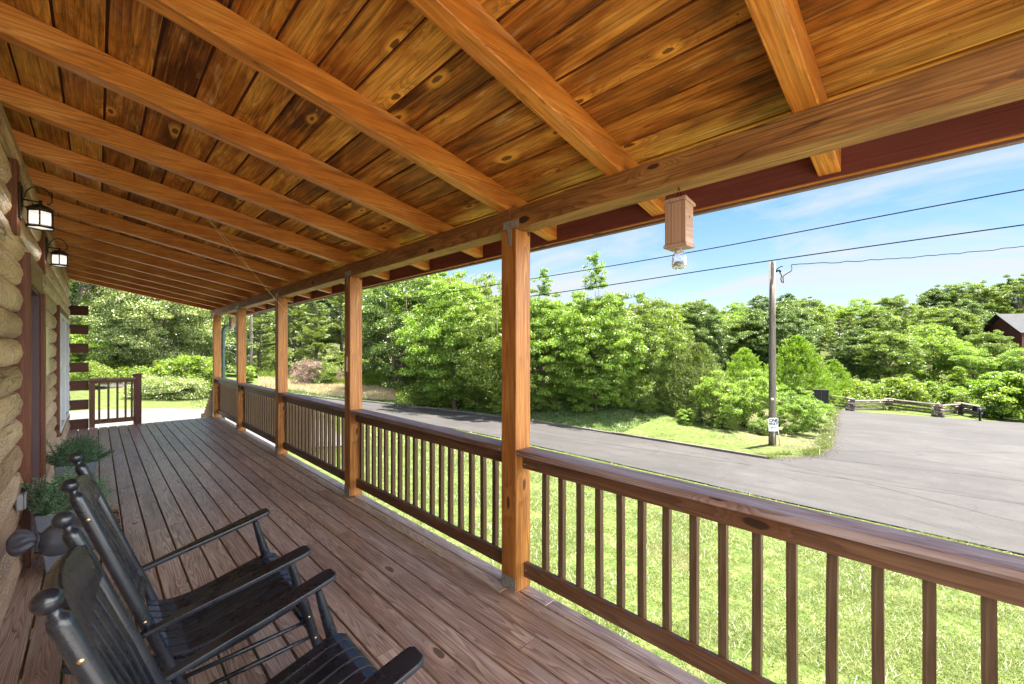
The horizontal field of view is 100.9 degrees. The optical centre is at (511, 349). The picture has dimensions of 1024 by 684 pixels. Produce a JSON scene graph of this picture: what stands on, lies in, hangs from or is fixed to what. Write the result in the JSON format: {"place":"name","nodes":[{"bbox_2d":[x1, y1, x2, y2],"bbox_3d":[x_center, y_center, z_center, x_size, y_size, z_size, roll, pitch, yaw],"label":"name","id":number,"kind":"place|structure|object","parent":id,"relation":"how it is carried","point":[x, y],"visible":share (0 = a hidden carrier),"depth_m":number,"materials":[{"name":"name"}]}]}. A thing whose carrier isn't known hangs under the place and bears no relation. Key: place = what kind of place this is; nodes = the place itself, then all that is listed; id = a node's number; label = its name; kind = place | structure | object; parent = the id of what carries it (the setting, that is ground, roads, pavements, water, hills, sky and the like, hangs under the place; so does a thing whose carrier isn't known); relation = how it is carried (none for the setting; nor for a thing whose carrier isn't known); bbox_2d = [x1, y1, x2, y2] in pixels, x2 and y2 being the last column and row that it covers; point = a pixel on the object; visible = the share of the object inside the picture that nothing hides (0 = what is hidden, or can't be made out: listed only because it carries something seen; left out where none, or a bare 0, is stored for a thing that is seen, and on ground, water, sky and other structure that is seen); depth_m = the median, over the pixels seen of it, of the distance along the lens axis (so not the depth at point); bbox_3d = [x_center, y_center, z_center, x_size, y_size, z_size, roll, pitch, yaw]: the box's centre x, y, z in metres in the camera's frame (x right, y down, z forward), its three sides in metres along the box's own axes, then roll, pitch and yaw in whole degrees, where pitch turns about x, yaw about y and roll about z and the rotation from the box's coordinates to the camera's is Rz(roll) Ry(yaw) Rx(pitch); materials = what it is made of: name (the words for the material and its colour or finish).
{"place":"outdoors","nodes":[
{"label":"outdoors","id":0,"kind":"place"},
{"bbox_2d":[69,408,340,446],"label":"driveway","id":1,"kind":"structure","parent":0,"point":[151,415],"depth_m":16.96,"materials":[{"name":"concrete"}]},
{"bbox_2d":[257,375,462,403],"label":"meadow grass","id":2,"kind":"structure","parent":0,"point":[368,391],"depth_m":33.80,"materials":[{"name":"green plant"}]},
{"bbox_2d":[95,382,764,483],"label":"road","id":3,"kind":"structure","parent":0,"point":[706,466],"depth_m":17.03,"materials":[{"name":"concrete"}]},
{"bbox_2d":[60,334,1023,683],"bbox_3d":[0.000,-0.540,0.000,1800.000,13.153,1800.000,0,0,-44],"label":"ground","id":4,"kind":"structure","parent":0,"point":[570,558],"depth_m":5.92,"materials":[{"name":"green plant"}]},
{"bbox_2d":[0,101,88,683],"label":"log house","id":5,"kind":"structure","parent":4,"relation":"on","point":[37,404],"depth_m":3.16,"materials":[{"name":"brown wood"}]},
{"bbox_2d":[18,182,55,231],"bbox_3d":[-3.144,-0.941,2.800,0.161,0.280,0.152,0,0,-44],"label":"wall lantern","id":6,"kind":"object","parent":5,"relation":"attached to","point":[40,216],"depth_m":2.77,"materials":[{"name":"metal"}]},
{"bbox_2d":[6,516,94,564],"bbox_3d":[-2.590,1.098,2.430,0.410,0.227,0.188,0,0,-44],"label":"faucet cover","id":7,"kind":"object","parent":5,"relation":"attached to","point":[48,541],"visible":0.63,"depth_m":2.35,"materials":[{"name":"grey fabric"}]},
{"bbox_2d":[45,236,68,267],"bbox_3d":[-4.545,-0.971,4.227,0.161,0.280,0.152,0,0,-44],"label":"wall lantern","id":8,"kind":"object","parent":5,"relation":"attached to","point":[59,257],"depth_m":4.20,"materials":[{"name":"brown metal"}]},
{"bbox_2d":[52,305,68,436],"bbox_3d":[-7.086,0.296,6.616,0.140,1.800,2.510,0,0,-44],"label":"window","id":9,"kind":"structure","parent":5,"relation":"in","point":[61,400],"depth_m":6.57,"materials":[{"name":"white glass"}]},
{"bbox_2d":[69,360,115,385],"bbox_3d":[-24.928,1.596,24.949,2.424,1.945,2.117,0,0,-4],"label":"shrub","id":10,"kind":"object","parent":4,"relation":"on","point":[104,373],"visible":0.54,"depth_m":24.91,"materials":[{"name":"green plant"}]},
{"bbox_2d":[69,322,118,366],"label":"tree","id":11,"kind":"object","parent":4,"relation":"on","point":[79,338],"visible":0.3,"depth_m":28.70,"materials":[{"name":"green plant"}]},
{"bbox_2d":[69,280,159,360],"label":"tree","id":12,"kind":"object","parent":4,"relation":"on","point":[78,292],"visible":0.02,"depth_m":31.75,"materials":[{"name":"green plant"}]},
{"bbox_2d":[69,291,174,369],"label":"tree","id":13,"kind":"object","parent":4,"relation":"on","point":[145,334],"visible":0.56,"depth_m":29.82,"materials":[{"name":"green plant"}]},
{"bbox_2d":[83,285,227,366],"bbox_3d":[-27.277,-2.320,32.772,9.635,9.549,9.416,0,0,23],"label":"tree","id":14,"kind":"object","parent":4,"relation":"on","point":[200,330],"visible":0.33,"depth_m":30.63,"materials":[{"name":"green plant"}]},
{"bbox_2d":[119,372,196,397],"bbox_3d":[-18.921,2.070,23.075,3.203,1.653,3.476,0,0,13],"label":"shrub","id":15,"kind":"object","parent":4,"relation":"on","point":[151,383],"visible":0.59,"depth_m":22.32,"materials":[{"name":"green plant"}]},
{"bbox_2d":[142,375,211,399],"bbox_3d":[-18.273,2.208,23.187,3.311,1.561,3.051,0,0,42],"label":"shrub","id":16,"kind":"object","parent":4,"relation":"on","point":[188,382],"visible":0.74,"depth_m":23.00,"materials":[{"name":"green plant"}]},
{"bbox_2d":[147,354,212,394],"bbox_3d":[-19.038,1.629,24.618,3.412,2.736,3.246,0,0,-44],"label":"shrub","id":17,"kind":"object","parent":4,"relation":"on","point":[197,364],"visible":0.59,"depth_m":24.09,"materials":[{"name":"green plant"}]},
{"bbox_2d":[151,298,262,363],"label":"tree","id":18,"kind":"object","parent":4,"relation":"on","point":[231,340],"visible":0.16,"depth_m":35.47,"materials":[{"name":"green plant"}]},
{"bbox_2d":[249,315,252,377],"bbox_3d":[-23.485,-1.049,38.045,0.292,7.831,0.292,0,0,-44],"label":"utility pole","id":19,"kind":"object","parent":4,"relation":"on","point":[251,340],"visible":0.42,"depth_m":37.95,"materials":[{"name":"brown wood"}]},
{"bbox_2d":[253,224,1023,316],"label":"power cable","id":20,"kind":"object","parent":19,"relation":"attached to","point":[715,268],"visible":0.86,"depth_m":18.42,"materials":[{"name":"black plastic"}]},
{"bbox_2d":[267,189,1023,311],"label":"power cable","id":21,"kind":"object","parent":19,"relation":"attached to","point":[727,245],"visible":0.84,"depth_m":15.80,"materials":[{"name":"black plastic"}]},
{"bbox_2d":[226,312,289,375],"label":"tree","id":22,"kind":"object","parent":4,"relation":"on","point":[263,356],"visible":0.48,"depth_m":39.86,"materials":[{"name":"green plant"}]},
{"bbox_2d":[262,304,322,369],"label":"tree","id":23,"kind":"object","parent":4,"relation":"on","point":[294,328],"visible":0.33,"depth_m":44.75,"materials":[{"name":"green plant"}]},
{"bbox_2d":[288,359,327,382],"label":"shrub","id":24,"kind":"object","parent":4,"relation":"on","point":[303,366],"visible":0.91,"depth_m":36.55,"materials":[{"name":"pink plant"}]},
{"bbox_2d":[288,299,343,374],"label":"tree","id":25,"kind":"object","parent":4,"relation":"on","point":[315,339],"visible":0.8,"depth_m":41.52,"materials":[{"name":"green plant"}]},
{"bbox_2d":[294,295,344,353],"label":"tree","id":26,"kind":"object","parent":4,"relation":"on","point":[325,300],"visible":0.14,"depth_m":64.09,"materials":[{"name":"green plant"}]},
{"bbox_2d":[307,362,338,383],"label":"shrub","id":27,"kind":"object","parent":4,"relation":"on","point":[328,376],"visible":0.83,"depth_m":36.95,"materials":[{"name":"green plant"}]},
{"bbox_2d":[254,365,407,386],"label":"meadow grass","id":28,"kind":"structure","parent":4,"relation":"on","point":[370,376],"depth_m":38.37,"materials":[{"name":"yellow plant"}]},
{"bbox_2d":[305,294,370,366],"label":"tree","id":29,"kind":"object","parent":4,"relation":"on","point":[336,327],"visible":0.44,"depth_m":47.17,"materials":[{"name":"green plant"}]},
{"bbox_2d":[190,393,579,466],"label":"lawn grass","id":30,"kind":"structure","parent":4,"relation":"on","point":[436,451],"depth_m":15.15,"materials":[{"name":"green plant"}]},
{"bbox_2d":[338,275,449,388],"bbox_3d":[-9.517,-1.553,35.952,10.097,10.951,10.362,0,0,-35],"label":"tree","id":31,"kind":"object","parent":4,"relation":"on","point":[377,296],"visible":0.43,"depth_m":34.08,"materials":[{"name":"green plant"}]},
{"bbox_2d":[363,273,458,370],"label":"tree","id":32,"kind":"object","parent":4,"relation":"on","point":[392,304],"visible":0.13,"depth_m":37.78,"materials":[{"name":"green plant"}]},
{"bbox_2d":[408,378,443,404],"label":"shrub","id":33,"kind":"object","parent":4,"relation":"on","point":[420,401],"visible":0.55,"depth_m":28.89,"materials":[{"name":"green plant"}]},
{"bbox_2d":[393,270,500,408],"bbox_3d":[-4.298,-0.500,28.727,7.989,9.895,8.036,0,0,0],"label":"tree","id":34,"kind":"object","parent":4,"relation":"on","point":[439,327],"visible":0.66,"depth_m":27.59,"materials":[{"name":"green plant"}]},
{"bbox_2d":[461,390,493,410],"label":"shrub","id":35,"kind":"object","parent":4,"relation":"on","point":[469,399],"visible":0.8,"depth_m":27.15,"materials":[{"name":"green plant"}]},
{"bbox_2d":[425,271,534,383],"bbox_3d":[-2.419,-1.120,33.339,8.849,9.994,9.053,0,0,9],"label":"tree","id":36,"kind":"object","parent":4,"relation":"on","point":[485,291],"visible":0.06,"depth_m":31.55,"materials":[{"name":"green plant"}]},
{"bbox_2d":[444,297,555,413],"bbox_3d":[-0.696,0.442,26.391,6.835,7.720,6.993,0,0,29],"label":"tree","id":37,"kind":"object","parent":4,"relation":"on","point":[483,356],"visible":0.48,"depth_m":24.75,"materials":[{"name":"green plant"}]},
{"bbox_2d":[0,0,1023,683],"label":"covered porch","id":38,"kind":"object","parent":4,"relation":"on","point":[296,152],"visible":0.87,"depth_m":2.36,"materials":[{"name":"brown wood"}]},
{"bbox_2d":[34,510,76,574],"bbox_3d":[-3.341,1.403,3.167,0.308,0.460,0.308,0,0,44],"label":"planter","id":39,"kind":"object","parent":38,"relation":"on","point":[43,523],"visible":0.2,"depth_m":3.01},
{"bbox_2d":[19,466,115,518],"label":"potted evergreen","id":40,"kind":"object","parent":39,"relation":"in","point":[52,498],"visible":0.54,"depth_m":3.04,"materials":[{"name":"green plant"}]},
{"bbox_2d":[54,460,96,479],"bbox_3d":[-4.556,1.403,4.426,0.308,0.460,0.308,0,0,-43],"label":"planter","id":41,"kind":"object","parent":38,"relation":"on","point":[92,466],"visible":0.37,"depth_m":4.30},
{"bbox_2d":[46,434,115,467],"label":"potted evergreen","id":42,"kind":"object","parent":41,"relation":"in","point":[88,450],"visible":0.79,"depth_m":4.37,"materials":[{"name":"green plant"}]},
{"bbox_2d":[60,452,325,683],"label":"rocking chair","id":43,"kind":"object","parent":38,"relation":"on","point":[177,630],"visible":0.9,"depth_m":1.97,"materials":[{"name":"black paint"}]},
{"bbox_2d":[28,511,423,683],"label":"rocking chair","id":44,"kind":"object","parent":38,"relation":"on","point":[93,633],"visible":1,"depth_m":1.27,"materials":[{"name":"black paint"}]},
{"bbox_2d":[663,187,695,269],"bbox_3d":[0.830,-0.603,2.098,0.115,0.409,0.117,0,0,-44],"label":"bee trap","id":45,"kind":"object","parent":38,"relation":"hanging from","point":[678,225],"visible":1,"depth_m":2.07,"materials":[{"name":"brown wood"}]},
{"bbox_2d":[294,393,766,458],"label":"kerb","id":46,"kind":"structure","parent":4,"relation":"on","point":[679,443],"depth_m":20.28,"materials":[{"name":"concrete"}]},
{"bbox_2d":[489,267,587,410],"bbox_3d":[1.586,-0.485,25.688,6.330,9.102,6.367,0,0,-40],"label":"tree","id":47,"kind":"object","parent":4,"relation":"on","point":[547,310],"visible":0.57,"depth_m":24.83,"materials":[{"name":"green plant"}]},
{"bbox_2d":[530,385,561,411],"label":"shrub","id":48,"kind":"object","parent":4,"relation":"on","point":[539,405],"visible":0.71,"depth_m":25.16,"materials":[{"name":"green plant"}]},
{"bbox_2d":[69,353,1023,418],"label":"undergrowth","id":49,"kind":"object","parent":4,"relation":"on","point":[136,368],"visible":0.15,"depth_m":36.83,"materials":[{"name":"green plant"}]},
{"bbox_2d":[273,384,844,456],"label":"verge grass","id":50,"kind":"structure","parent":4,"relation":"on","point":[611,415],"depth_m":23.71,"materials":[{"name":"green plant"}]},
{"bbox_2d":[565,384,594,412],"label":"shrub","id":51,"kind":"object","parent":4,"relation":"on","point":[580,393],"visible":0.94,"depth_m":24.14,"materials":[{"name":"green plant"}]},
{"bbox_2d":[540,250,650,409],"bbox_3d":[5.041,-0.936,24.346,6.268,9.634,6.306,0,0,36],"label":"tree","id":52,"kind":"object","parent":4,"relation":"on","point":[581,352],"visible":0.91,"depth_m":23.41,"materials":[{"name":"green plant"}]},
{"bbox_2d":[603,376,638,408],"bbox_3d":[6.419,2.594,24.634,2.217,2.194,2.038,0,0,-23],"label":"shrub","id":53,"kind":"object","parent":4,"relation":"on","point":[621,402],"visible":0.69,"depth_m":24.04,"materials":[{"name":"green plant"}]},
{"bbox_2d":[583,291,687,402],"bbox_3d":[7.115,0.087,25.640,6.618,7.306,6.469,0,0,28],"label":"tree","id":54,"kind":"object","parent":4,"relation":"on","point":[661,345],"visible":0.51,"depth_m":24.21,"materials":[{"name":"green plant"}]},
{"bbox_2d":[636,394,663,411],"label":"shrub","id":55,"kind":"object","parent":4,"relation":"on","point":[646,402],"visible":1,"depth_m":23.56,"materials":[{"name":"green plant"}]},
{"bbox_2d":[628,308,694,370],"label":"tree","id":56,"kind":"object","parent":4,"relation":"on","point":[686,326],"visible":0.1,"depth_m":45.32,"materials":[{"name":"green plant"}]},
{"bbox_2d":[636,329,710,408],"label":"cedar tree","id":57,"kind":"object","parent":4,"relation":"on","point":[661,383],"visible":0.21,"depth_m":26.56,"materials":[{"name":"green plant"}]},
{"bbox_2d":[680,300,738,370],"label":"tree","id":58,"kind":"object","parent":4,"relation":"on","point":[712,322],"visible":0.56,"depth_m":47.30,"materials":[{"name":"green plant"}]},
{"bbox_2d":[699,316,755,376],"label":"tree","id":59,"kind":"object","parent":4,"relation":"on","point":[732,347],"visible":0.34,"depth_m":49.72,"materials":[{"name":"green plant"}]},
{"bbox_2d":[715,301,748,328],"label":"tree","id":60,"kind":"object","parent":4,"relation":"on","point":[737,310],"visible":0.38,"depth_m":99.58,"materials":[{"name":"green plant"}]},
{"bbox_2d":[623,398,841,456],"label":"verge","id":61,"kind":"structure","parent":4,"relation":"on","point":[707,438],"depth_m":19.73,"materials":[{"name":"green plant"}]},
{"bbox_2d":[654,342,745,428],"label":"cedar tree","id":62,"kind":"object","parent":61,"relation":"on","point":[696,350],"visible":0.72,"depth_m":22.90,"materials":[{"name":"green plant"}]},
{"bbox_2d":[688,369,752,426],"bbox_3d":[10.768,2.646,21.843,3.159,3.303,2.970,0,0,-42],"label":"shrub","id":63,"kind":"object","parent":61,"relation":"on","point":[725,408],"visible":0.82,"depth_m":21.23,"materials":[{"name":"green plant"}]},
{"bbox_2d":[713,368,780,426],"bbox_3d":[12.195,2.710,22.301,3.303,3.453,3.104,0,0,17],"label":"shrub","id":64,"kind":"object","parent":61,"relation":"on","point":[750,408],"visible":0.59,"depth_m":21.64,"materials":[{"name":"green plant"}]},
{"bbox_2d":[768,261,791,444],"bbox_3d":[11.447,0.367,18.078,0.984,8.182,0.288,0,0,-9],"label":"utility pole","id":65,"kind":"object","parent":61,"relation":"on","point":[773,270],"visible":0.94,"depth_m":17.92,"materials":[{"name":"grey"}]},
{"bbox_2d":[749,408,840,458],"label":"edge grass","id":66,"kind":"structure","parent":61,"relation":"on","point":[824,442],"depth_m":18.28,"materials":[{"name":"green plant"}]},
{"bbox_2d":[763,385,827,433],"bbox_3d":[14.147,3.171,21.162,2.497,2.778,2.657,0,0,-12],"label":"bush","id":67,"kind":"object","parent":61,"relation":"on","point":[795,409],"visible":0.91,"depth_m":20.95,"materials":[{"name":"green plant"}]},
{"bbox_2d":[792,390,835,430],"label":"sapling","id":68,"kind":"object","parent":61,"relation":"on","point":[828,407],"visible":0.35,"depth_m":22.55,"materials":[{"name":"green plant"}]},
{"bbox_2d":[721,347,782,398],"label":"conifer","id":69,"kind":"object","parent":4,"relation":"on","point":[741,358],"visible":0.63,"depth_m":35.41,"materials":[{"name":"green plant"}]},
{"bbox_2d":[744,294,768,322],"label":"tree","id":70,"kind":"object","parent":4,"relation":"on","point":[760,304],"visible":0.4,"depth_m":97.85,"materials":[{"name":"green plant"}]},
{"bbox_2d":[727,308,788,368],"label":"tree","id":71,"kind":"object","parent":4,"relation":"on","point":[751,321],"visible":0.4,"depth_m":49.50,"materials":[{"name":"green plant"}]},
{"bbox_2d":[742,305,821,372],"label":"tree","id":72,"kind":"object","parent":4,"relation":"on","point":[784,317],"visible":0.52,"depth_m":47.16,"materials":[{"name":"green plant"}]},
{"bbox_2d":[776,299,824,375],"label":"tree","id":73,"kind":"object","parent":4,"relation":"on","point":[788,304],"visible":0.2,"depth_m":59.95,"materials":[{"name":"green plant"}]},
{"bbox_2d":[760,335,852,404],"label":"conifer","id":74,"kind":"object","parent":4,"relation":"on","point":[805,361],"visible":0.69,"depth_m":39.80,"materials":[{"name":"green plant"}]},
{"bbox_2d":[786,304,837,362],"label":"tree","id":75,"kind":"object","parent":4,"relation":"on","point":[824,320],"visible":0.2,"depth_m":67.20,"materials":[{"name":"green plant"}]},
{"bbox_2d":[794,296,836,318],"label":"tree","id":76,"kind":"object","parent":4,"relation":"on","point":[821,307],"visible":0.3,"depth_m":92.41,"materials":[{"name":"green plant"}]},
{"bbox_2d":[806,359,863,402],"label":"conifer","id":77,"kind":"object","parent":4,"relation":"on","point":[836,368],"visible":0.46,"depth_m":42.13,"materials":[{"name":"green plant"}]},
{"bbox_2d":[819,318,854,372],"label":"tree","id":78,"kind":"object","parent":4,"relation":"on","point":[839,329],"visible":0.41,"depth_m":61.95,"materials":[{"name":"green plant"}]},
{"bbox_2d":[834,325,887,381],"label":"tree","id":79,"kind":"object","parent":4,"relation":"on","point":[848,353],"visible":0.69,"depth_m":54.29,"materials":[{"name":"green plant"}]},
{"bbox_2d":[836,297,886,326],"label":"tree","id":80,"kind":"object","parent":4,"relation":"on","point":[849,311],"visible":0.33,"depth_m":91.33,"materials":[{"name":"green plant"}]},
{"bbox_2d":[850,306,900,344],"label":"tree","id":81,"kind":"object","parent":4,"relation":"on","point":[866,315],"visible":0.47,"depth_m":77.51,"materials":[{"name":"green plant"}]},
{"bbox_2d":[787,388,982,416],"bbox_3d":[32.486,4.685,38.227,14.032,2.114,5.480,0,0,25],"label":"split rail fence","id":82,"kind":"object","parent":4,"relation":"on","point":[937,409],"visible":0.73,"depth_m":36.76,"materials":[{"name":"grey wood"}]},
{"bbox_2d":[847,328,926,384],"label":"tree","id":83,"kind":"object","parent":4,"relation":"on","point":[904,356],"visible":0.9,"depth_m":50.87,"materials":[{"name":"green plant"}]},
{"bbox_2d":[872,294,919,327],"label":"tree","id":84,"kind":"object","parent":4,"relation":"on","point":[899,303],"visible":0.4,"depth_m":89.18,"materials":[{"name":"green plant"}]},
{"bbox_2d":[879,376,931,403],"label":"shrub","id":85,"kind":"object","parent":4,"relation":"on","point":[911,386],"visible":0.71,"depth_m":41.23,"materials":[{"name":"green plant"}]},
{"bbox_2d":[913,288,960,316],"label":"tree","id":86,"kind":"object","parent":4,"relation":"on","point":[924,301],"visible":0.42,"depth_m":94.56,"materials":[{"name":"green plant"}]},
{"bbox_2d":[896,322,979,386],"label":"tree","id":87,"kind":"object","parent":4,"relation":"on","point":[951,342],"visible":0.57,"depth_m":53.04,"materials":[{"name":"green plant"}]},
{"bbox_2d":[913,305,984,356],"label":"tree","id":88,"kind":"object","parent":4,"relation":"on","point":[953,313],"visible":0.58,"depth_m":69.81,"materials":[{"name":"green plant"}]},
{"bbox_2d":[934,384,970,409],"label":"shrub","id":89,"kind":"object","parent":4,"relation":"on","point":[958,389],"visible":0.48,"depth_m":40.95,"materials":[{"name":"green plant"}]},
{"bbox_2d":[947,366,970,397],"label":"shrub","id":90,"kind":"object","parent":4,"relation":"on","point":[957,378],"visible":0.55,"depth_m":41.79,"materials":[{"name":"green plant"}]},
{"bbox_2d":[940,299,994,340],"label":"tree","id":91,"kind":"object","parent":4,"relation":"on","point":[981,313],"visible":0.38,"depth_m":71.12,"materials":[{"name":"green plant"}]},
{"bbox_2d":[938,280,1007,321],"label":"tree","id":92,"kind":"object","parent":4,"relation":"on","point":[956,287],"visible":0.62,"depth_m":90.36,"materials":[{"name":"green plant"}]},
{"bbox_2d":[940,346,1007,387],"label":"tree","id":93,"kind":"object","parent":4,"relation":"on","point":[979,364],"visible":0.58,"depth_m":49.29,"materials":[{"name":"green plant"}]},
{"bbox_2d":[957,285,1015,317],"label":"tree","id":94,"kind":"object","parent":4,"relation":"on","point":[998,302],"visible":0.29,"depth_m":90.64,"materials":[{"name":"green plant"}]},
{"bbox_2d":[961,329,1023,374],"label":"tree","id":95,"kind":"object","parent":4,"relation":"on","point":[977,341],"visible":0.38,"depth_m":54.57,"materials":[{"name":"green plant"}]},
{"bbox_2d":[965,370,1023,418],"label":"shrub","id":96,"kind":"object","parent":4,"relation":"on","point":[979,385],"visible":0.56,"depth_m":34.94,"materials":[{"name":"green plant"}]},
{"bbox_2d":[978,313,1023,363],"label":"red house","id":97,"kind":"structure","parent":4,"relation":"on","point":[1011,325],"depth_m":66.32,"materials":[{"name":"brown"}]},
{"bbox_2d":[982,371,1023,419],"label":"shrub","id":98,"kind":"object","parent":4,"relation":"on","point":[1011,376],"visible":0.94,"depth_m":33.35,"materials":[{"name":"green plant"}]},
{"bbox_2d":[985,273,1023,313],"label":"tree","id":99,"kind":"object","parent":4,"relation":"on","point":[1018,284],"visible":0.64,"depth_m":90.02,"materials":[{"name":"green plant"}]},
{"bbox_2d":[989,347,1023,374],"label":"tree","id":100,"kind":"object","parent":4,"relation":"on","point":[1014,363],"visible":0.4,"depth_m":47.59,"materials":[{"name":"green plant"}]},
{"bbox_2d":[295,143,1023,333],"label":"sky","id":101,"kind":"structure","parent":0,"point":[1001,170],"materials":[{"name":"blue"}]},
{"bbox_2d":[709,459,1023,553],"bbox_3d":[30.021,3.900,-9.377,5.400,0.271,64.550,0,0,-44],"label":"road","id":102,"kind":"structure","parent":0,"point":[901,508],"depth_m":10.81,"materials":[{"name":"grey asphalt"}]},
{"bbox_2d":[769,409,1023,502],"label":"side road","id":103,"kind":"structure","parent":0,"point":[984,458],"depth_m":17.25,"materials":[{"name":"grey asphalt"}]},
{"bbox_2d":[769,410,845,460],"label":"gravel","id":104,"kind":"structure","parent":103,"relation":"on","point":[825,452],"depth_m":17.29,"materials":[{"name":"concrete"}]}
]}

